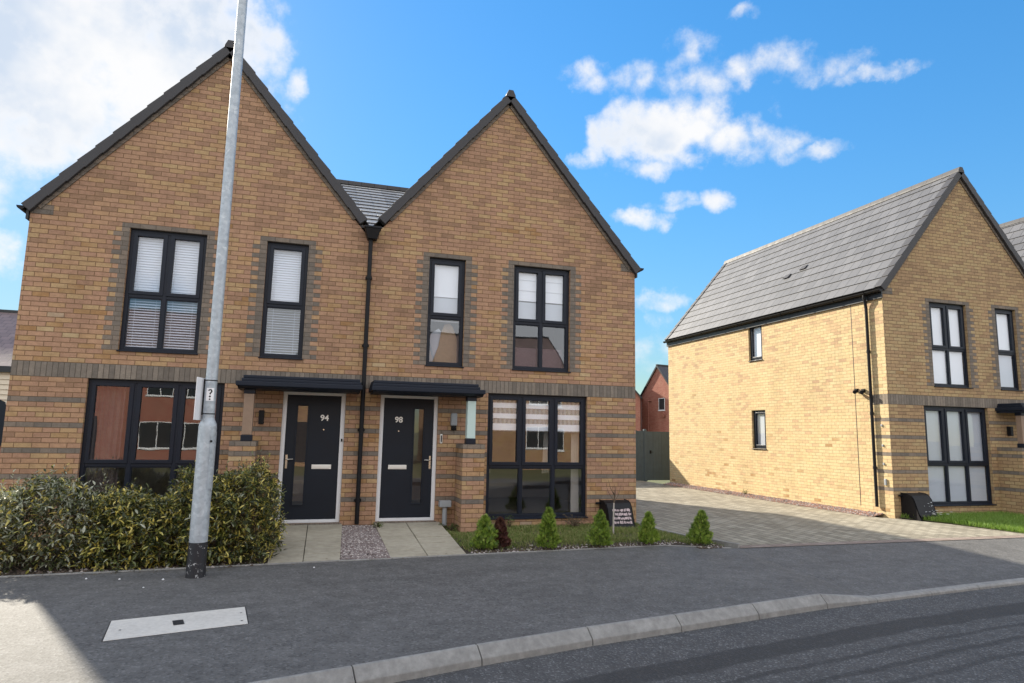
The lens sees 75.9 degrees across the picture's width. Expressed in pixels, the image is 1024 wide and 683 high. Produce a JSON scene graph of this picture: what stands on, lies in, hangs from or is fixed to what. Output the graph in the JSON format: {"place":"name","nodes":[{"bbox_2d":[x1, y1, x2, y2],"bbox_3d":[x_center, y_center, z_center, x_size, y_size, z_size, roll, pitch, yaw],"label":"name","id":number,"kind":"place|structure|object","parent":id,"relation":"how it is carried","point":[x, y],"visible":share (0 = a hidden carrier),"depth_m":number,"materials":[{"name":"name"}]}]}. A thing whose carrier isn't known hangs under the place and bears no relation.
{"place":"outdoors","nodes":[
{"label":"outdoors","id":0,"kind":"place"},
{"bbox_2d":[267,524,341,562],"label":"garden path","id":1,"kind":"structure","parent":0,"point":[304,543],"depth_m":9.25,"materials":[{"name":"beige concrete"}]},
{"bbox_2d":[0,525,698,575],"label":"garden soil","id":2,"kind":"structure","parent":0,"point":[13,569],"depth_m":8.24,"materials":[{"name":"brown soil"}]},
{"bbox_2d":[0,463,127,573],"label":"variegated shrub","id":3,"kind":"object","parent":2,"relation":"on","point":[15,513],"visible":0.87,"depth_m":7.72,"materials":[{"name":"green plant"}]},
{"bbox_2d":[68,478,187,571],"bbox_3d":[-4.726,2.315,8.335,1.351,1.185,1.637,4,-8,-17],"label":"variegated shrub","id":4,"kind":"object","parent":2,"relation":"on","point":[134,520],"visible":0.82,"depth_m":7.84,"materials":[{"name":"green plant"}]},
{"bbox_2d":[0,40,368,537],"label":"brick house","id":5,"kind":"structure","parent":2,"relation":"on","point":[110,354],"depth_m":10.64,"materials":[{"name":"brick"}]},
{"bbox_2d":[74,378,224,522],"bbox_3d":[-5.568,1.713,10.210,1.922,2.200,0.186,4,-8,-17],"label":"window","id":6,"kind":"structure","parent":5,"relation":"in","point":[103,424],"depth_m":10.13,"materials":[{"name":"black glass"}]},
{"bbox_2d":[116,229,206,354],"bbox_3d":[-5.535,-0.786,10.473,1.146,1.976,0.200,4,-8,-17],"label":"window","id":7,"kind":"structure","parent":5,"relation":"in","point":[163,292],"depth_m":10.52,"materials":[{"name":"black glass"}]},
{"bbox_2d":[258,242,308,359],"bbox_3d":[-3.804,-0.680,10.998,0.691,1.976,0.203,4,-8,-17],"label":"window","id":8,"kind":"structure","parent":5,"relation":"in","point":[268,302],"depth_m":11.06,"materials":[{"name":"black glass"}]},
{"bbox_2d":[280,395,341,519],"bbox_3d":[-3.429,1.920,11.015,0.988,2.005,0.594,4,-8,-17],"label":"door","id":9,"kind":"structure","parent":5,"relation":"in","point":[312,434],"depth_m":10.85,"materials":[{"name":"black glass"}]},
{"bbox_2d":[151,449,288,568],"bbox_3d":[-3.807,2.201,8.717,1.672,1.570,1.692,4,-8,-17],"label":"variegated shrub","id":10,"kind":"object","parent":2,"relation":"on","point":[229,519],"visible":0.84,"depth_m":8.26,"materials":[{"name":"green plant"}]},
{"bbox_2d":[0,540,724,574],"bbox_3d":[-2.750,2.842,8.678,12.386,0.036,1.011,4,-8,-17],"label":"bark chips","id":11,"kind":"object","parent":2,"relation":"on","point":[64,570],"visible":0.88,"depth_m":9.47,"materials":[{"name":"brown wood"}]},
{"bbox_2d":[340,525,390,559],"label":"gravel","id":12,"kind":"structure","parent":2,"relation":"on","point":[370,543],"depth_m":9.42,"materials":[{"name":"grey gravel"}]},
{"bbox_2d":[439,522,458,529],"bbox_3d":[-1.015,3.074,10.982,0.408,0.158,0.318,0,-8,10],"label":"weed","id":13,"kind":"object","parent":2,"relation":"on","point":[453,527],"visible":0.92,"depth_m":10.93,"materials":[{"name":"green plant"}]},
{"bbox_2d":[469,513,498,549],"bbox_3d":[-0.357,2.737,9.452,0.521,0.528,0.458,8,-11,-42],"label":"dwarf conifer","id":14,"kind":"object","parent":2,"relation":"on","point":[486,532],"visible":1,"depth_m":9.36,"materials":[{"name":"green plant"}]},
{"bbox_2d":[337,90,643,531],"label":"brick house","id":15,"kind":"structure","parent":2,"relation":"on","point":[498,346],"depth_m":12.09,"materials":[{"name":"brick"}]},
{"bbox_2d":[379,398,433,517],"bbox_3d":[-1.803,2.020,11.507,0.988,2.005,0.594,4,-8,-17],"label":"door","id":16,"kind":"structure","parent":15,"relation":"in","point":[406,465],"depth_m":11.27,"materials":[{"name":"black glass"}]},
{"bbox_2d":[425,258,464,367],"bbox_3d":[-1.209,-0.511,11.842,0.691,1.976,0.316,4,-8,-17],"label":"window","id":17,"kind":"structure","parent":15,"relation":"in","point":[446,276],"depth_m":11.87,"materials":[{"name":"black glass"}]},
{"bbox_2d":[485,393,587,519],"bbox_3d":[0.428,2.092,12.033,1.946,2.216,0.368,4,-8,-17],"label":"window","id":18,"kind":"structure","parent":15,"relation":"in","point":[550,427],"depth_m":12.04,"materials":[{"name":"black glass"}]},
{"bbox_2d":[512,266,570,372],"bbox_3d":[0.502,-0.370,12.426,1.146,2.030,0.451,4,-8,-17],"label":"window","id":19,"kind":"structure","parent":15,"relation":"in","point":[541,286],"depth_m":12.38,"materials":[{"name":"black glass"}]},
{"bbox_2d":[494,516,511,549],"bbox_3d":[-0.169,2.773,9.533,0.353,0.486,0.378,0,-8,7],"label":"red-leaved shrub","id":20,"kind":"object","parent":2,"relation":"on","point":[500,524],"visible":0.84,"depth_m":9.47,"materials":[{"name":"red plant"}]},
{"bbox_2d":[505,515,514,526],"bbox_3d":[-0.041,3.122,11.391,0.247,0.232,0.165,-6,-10,40],"label":"weed","id":21,"kind":"object","parent":2,"relation":"on","point":[509,520],"visible":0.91,"depth_m":11.39,"materials":[{"name":"green plant"}]},
{"bbox_2d":[535,506,561,548],"bbox_3d":[0.505,2.717,9.612,0.430,0.643,0.412,-3,-9,27],"label":"dwarf conifer","id":22,"kind":"object","parent":2,"relation":"on","point":[547,535],"visible":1,"depth_m":9.53,"materials":[{"name":"green plant"}]},
{"bbox_2d":[560,514,590,526],"bbox_3d":[1.096,3.172,11.617,0.519,0.240,0.500,-5,-10,38],"label":"dry plant","id":23,"kind":"object","parent":2,"relation":"on","point":[573,522],"visible":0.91,"depth_m":11.61,"materials":[{"name":"brown plant"}]},
{"bbox_2d":[444,521,723,552],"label":"lawn grass","id":24,"kind":"structure","parent":2,"relation":"on","point":[574,534],"depth_m":10.64,"materials":[{"name":"green plant"}]},
{"bbox_2d":[584,510,613,547],"bbox_3d":[1.311,2.804,9.905,0.437,0.584,0.467,4,-11,1],"label":"dwarf conifer","id":25,"kind":"object","parent":2,"relation":"on","point":[599,531],"visible":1,"depth_m":9.80,"materials":[{"name":"green plant"}]},
{"bbox_2d":[606,481,620,533],"bbox_3d":[1.729,2.812,11.182,0.302,0.934,0.110,3,-8,-10],"label":"sapling","id":26,"kind":"object","parent":2,"relation":"on","point":[614,494],"visible":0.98,"depth_m":11.18,"materials":[{"name":"brown plant"}]},
{"bbox_2d":[595,499,634,527],"bbox_3d":[1.874,3.170,11.931,0.600,0.560,0.490,4,-8,-17],"label":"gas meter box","id":27,"kind":"object","parent":2,"relation":"on","point":[623,514],"visible":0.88,"depth_m":11.85,"materials":[{"name":"black plastic"}]},
{"bbox_2d":[637,511,660,544],"bbox_3d":[2.095,2.869,10.119,0.371,0.546,0.387,-1,-7,28],"label":"dwarf conifer","id":28,"kind":"object","parent":2,"relation":"on","point":[647,528],"visible":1,"depth_m":10.08,"materials":[{"name":"green plant"}]},
{"bbox_2d":[686,510,713,545],"bbox_3d":[2.939,2.888,10.218,0.436,0.566,0.434,2,-8,-5],"label":"dwarf conifer","id":29,"kind":"object","parent":2,"relation":"on","point":[700,527],"visible":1,"depth_m":10.17,"materials":[{"name":"green plant"}]},
{"bbox_2d":[374,522,465,556],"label":"garden path","id":30,"kind":"structure","parent":0,"point":[410,539],"depth_m":9.79,"materials":[{"name":"beige concrete"}]},
{"bbox_2d":[0,538,1023,682],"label":"pavement","id":31,"kind":"structure","parent":0,"point":[305,617],"depth_m":6.73,"materials":[{"name":"grey asphalt"}]},
{"bbox_2d":[101,607,248,641],"bbox_3d":[-2.892,2.473,5.727,1.156,0.055,0.607,6,-9,-29],"label":"chamber cover","id":32,"kind":"object","parent":31,"relation":"on","point":[151,626],"visible":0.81,"depth_m":5.70,"materials":[{"name":"concrete"}]},
{"bbox_2d":[185,0,247,578],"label":"lamp post","id":33,"kind":"object","parent":31,"relation":"on","point":[201,506],"visible":0.98,"depth_m":7.75,"materials":[{"name":"grey metal"}]},
{"bbox_2d":[193,377,205,419],"bbox_3d":[-3.623,0.675,7.703,0.023,0.490,0.420,2,-8,-5],"label":"sign plate","id":34,"kind":"object","parent":33,"relation":"attached to","point":[199,398],"visible":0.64,"depth_m":7.60,"materials":[{"name":"white plastic"}]},
{"bbox_2d":[206,388,213,400],"bbox_3d":[-3.524,0.617,7.669,0.080,0.150,0.014,4,-8,-21],"label":"number plate","id":35,"kind":"object","parent":33,"relation":"attached to","point":[210,394],"visible":1,"depth_m":7.67,"materials":[{"name":"white plastic"}]},
{"bbox_2d":[206,432,216,489],"bbox_3d":[-3.477,1.379,7.602,0.057,0.665,0.104,4,-8,-17],"label":"access door","id":36,"kind":"structure","parent":33,"relation":"in","point":[213,434],"depth_m":7.59,"materials":[{"name":"metal"}]},
{"bbox_2d":[0,553,446,576],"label":"fallen leaves","id":37,"kind":"object","parent":31,"relation":"on","point":[167,571],"visible":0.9,"depth_m":7.59,"materials":[{"name":"brown plant"}]},
{"bbox_2d":[0,545,730,577],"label":"edging kerb","id":38,"kind":"structure","parent":31,"relation":"on","point":[340,560],"depth_m":8.44,"materials":[{"name":"concrete"}]},
{"bbox_2d":[0,0,1023,393],"label":"sky","id":39,"kind":"structure","parent":0,"point":[705,134],"materials":[{"name":"blue"}]},
{"bbox_2d":[351,480,1023,665],"bbox_3d":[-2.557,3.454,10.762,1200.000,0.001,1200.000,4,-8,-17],"label":"ground","id":40,"kind":"structure","parent":0,"point":[661,481],"depth_m":15.74,"materials":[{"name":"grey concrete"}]},
{"bbox_2d":[0,309,17,451],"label":"boarded house","id":41,"kind":"structure","parent":40,"relation":"on","point":[8,320],"depth_m":22.24,"materials":[{"name":"white wood"}]},
{"bbox_2d":[0,400,5,445],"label":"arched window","id":42,"kind":"structure","parent":41,"relation":"in","point":[2,404],"depth_m":21.25,"materials":[{"name":"grey"}]},
{"bbox_2d":[635,390,641,430],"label":"brick house","id":43,"kind":"structure","parent":40,"relation":"on","point":[638,402],"depth_m":56.45,"materials":[{"name":"brick"}]},
{"bbox_2d":[640,364,668,431],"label":"brick house","id":44,"kind":"structure","parent":40,"relation":"on","point":[654,394],"depth_m":57.77,"materials":[{"name":"brick"}]},
{"bbox_2d":[658,398,664,410],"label":"window","id":45,"kind":"structure","parent":44,"relation":"in","point":[661,400],"depth_m":57.06,"materials":[{"name":"white plastic"}]},
{"bbox_2d":[396,584,1023,682],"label":"road","id":46,"kind":"structure","parent":0,"point":[975,636],"depth_m":5.71,"materials":[{"name":"grey asphalt"}]},
{"bbox_2d":[249,578,1023,682],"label":"kerb","id":47,"kind":"structure","parent":46,"relation":"on","point":[404,668],"depth_m":5.77,"materials":[{"name":"concrete"}]},
{"bbox_2d":[636,481,1023,547],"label":"driveway","id":48,"kind":"structure","parent":0,"point":[745,522],"depth_m":13.00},
{"bbox_2d":[636,429,647,480],"bbox_3d":[2.138,4.106,23.654,6.102,2.000,0.095,4,-8,-17],"label":"timber fence","id":49,"kind":"object","parent":48,"relation":"on","point":[641,455],"visible":0.08,"depth_m":24.44,"materials":[{"name":"grey wood"}]},
{"bbox_2d":[647,431,669,479],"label":"timber gate","id":50,"kind":"structure","parent":49,"relation":"attached to","point":[658,457],"depth_m":24.67,"materials":[{"name":"grey wood"}]},
{"bbox_2d":[637,523,739,547],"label":"edging kerb","id":51,"kind":"structure","parent":48,"relation":"on","point":[730,544],"depth_m":10.30,"materials":[{"name":"concrete"}]},
{"bbox_2d":[664,482,882,516],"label":"gravel","id":52,"kind":"structure","parent":48,"relation":"on","point":[825,507],"depth_m":17.06,"materials":[{"name":"gravel"}]},
{"bbox_2d":[900,510,1023,532],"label":"lawn","id":53,"kind":"structure","parent":0,"point":[957,523],"depth_m":13.35,"materials":[{"name":"green plant"}]},
{"bbox_2d":[663,167,1023,524],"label":"brick house","id":54,"kind":"structure","parent":53,"relation":"on","point":[883,371],"depth_m":15.88,"materials":[{"name":"brick"}]},
{"bbox_2d":[748,326,762,361],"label":"window","id":55,"kind":"structure","parent":54,"relation":"in","point":[755,332],"depth_m":19.01,"materials":[{"name":"black glass"}]},
{"bbox_2d":[752,410,766,449],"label":"window","id":56,"kind":"structure","parent":54,"relation":"in","point":[759,415],"depth_m":18.63,"materials":[{"name":"black glass"}]},
{"bbox_2d":[929,302,973,388],"bbox_3d":[10.114,0.091,15.235,1.146,1.976,0.169,4,-8,-17],"label":"window","id":57,"kind":"structure","parent":54,"relation":"in","point":[950,369],"depth_m":15.30,"materials":[{"name":"black glass"}]},
{"bbox_2d":[924,406,996,506],"bbox_3d":[10.104,2.589,14.900,1.946,2.216,0.169,4,-8,-17],"label":"window","id":58,"kind":"structure","parent":54,"relation":"in","point":[956,437],"depth_m":14.96,"materials":[{"name":"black glass"}]},
{"bbox_2d":[995,309,1023,390],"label":"window","id":59,"kind":"structure","parent":54,"relation":"in","point":[1003,318],"depth_m":15.83,"materials":[{"name":"black glass"}]},
{"bbox_2d":[767,217,1023,315],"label":"brick house","id":60,"kind":"structure","parent":53,"relation":"on","point":[1013,230],"depth_m":19.21,"materials":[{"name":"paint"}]},
{"bbox_2d":[898,492,936,520],"bbox_3d":[8.670,3.524,14.028,0.600,0.560,0.490,4,-8,-17],"label":"gas meter box","id":61,"kind":"object","parent":53,"relation":"on","point":[919,505],"visible":0.91,"depth_m":13.96,"materials":[{"name":"black plastic"}]}
]}

